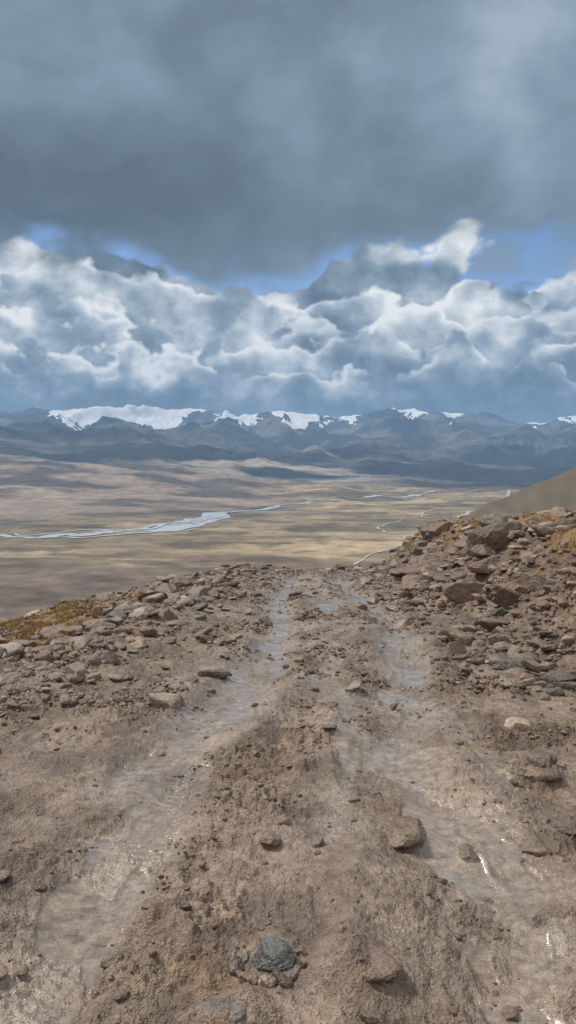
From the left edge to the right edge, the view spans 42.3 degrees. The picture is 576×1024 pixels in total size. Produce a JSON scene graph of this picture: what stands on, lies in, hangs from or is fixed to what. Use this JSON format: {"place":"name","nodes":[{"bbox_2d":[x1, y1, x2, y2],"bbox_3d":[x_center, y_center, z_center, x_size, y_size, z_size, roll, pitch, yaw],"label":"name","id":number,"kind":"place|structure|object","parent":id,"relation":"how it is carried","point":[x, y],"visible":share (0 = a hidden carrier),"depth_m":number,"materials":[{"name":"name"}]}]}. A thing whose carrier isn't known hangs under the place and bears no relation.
{"place":"outdoors","nodes":[
{"label":"outdoors","id":0,"kind":"place"},
{"bbox_2d":[0,490,475,537],"bbox_3d":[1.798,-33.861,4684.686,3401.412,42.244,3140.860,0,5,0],"label":"river","id":1,"kind":"structure","parent":0,"point":[190,522],"depth_m":3560.79,"materials":[{"name":"grey liquid"}]},
{"bbox_2d":[0,439,571,622],"bbox_3d":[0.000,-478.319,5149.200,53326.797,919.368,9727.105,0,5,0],"label":"valley plain","id":2,"kind":"structure","parent":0,"point":[66,486],"depth_m":4550.55,"materials":[{"name":"beige soil"}]},
{"bbox_2d":[0,566,575,1023],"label":"muddy dirt road","id":3,"kind":"structure","parent":0,"point":[86,916],"depth_m":3.72,"materials":[{"name":"brown soil"}]},
{"bbox_2d":[0,724,575,1023],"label":"half buried stones","id":4,"kind":"object","parent":3,"relation":"on","point":[275,955],"visible":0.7,"depth_m":2.64,"materials":[{"name":"stone"}]},
{"bbox_2d":[0,404,575,468],"bbox_3d":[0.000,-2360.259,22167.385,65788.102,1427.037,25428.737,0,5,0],"label":"mountain range","id":5,"kind":"structure","parent":0,"point":[413,436],"depth_m":13484.47,"materials":[{"name":"stone"}]},
{"bbox_2d":[0,468,575,768],"bbox_3d":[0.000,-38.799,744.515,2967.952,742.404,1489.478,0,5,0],"label":"ground","id":6,"kind":"structure","parent":0,"point":[559,490],"depth_m":10.14,"materials":[{"name":"brown soil"}]},
{"bbox_2d":[0,512,575,967],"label":"rock rubble","id":7,"kind":"object","parent":6,"relation":"on","point":[160,696],"visible":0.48,"depth_m":9.41,"materials":[{"name":"brown stone"}]},
{"bbox_2d":[0,540,575,1023],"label":"gravel","id":8,"kind":"structure","parent":6,"relation":"on","point":[508,1012],"depth_m":6.50,"materials":[{"name":"brown gravel"}]},
{"bbox_2d":[7,506,575,768],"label":"boulders","id":9,"kind":"object","parent":6,"relation":"on","point":[489,538],"visible":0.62,"depth_m":13.18,"materials":[{"name":"stone"}]},
{"bbox_2d":[0,512,575,645],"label":"dry grass","id":10,"kind":"structure","parent":0,"point":[5,625],"depth_m":11.88,"materials":[{"name":"brown plant"}]},
{"bbox_2d":[0,0,575,422],"label":"sky","id":11,"kind":"structure","parent":0,"point":[332,208],"materials":[{"name":"grey"}]},
{"bbox_2d":[353,490,510,563],"bbox_3d":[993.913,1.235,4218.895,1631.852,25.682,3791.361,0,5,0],"label":"distant dirt track","id":12,"kind":"structure","parent":0,"point":[468,512],"depth_m":3544.27,"materials":[{"name":"beige soil"}]}
]}

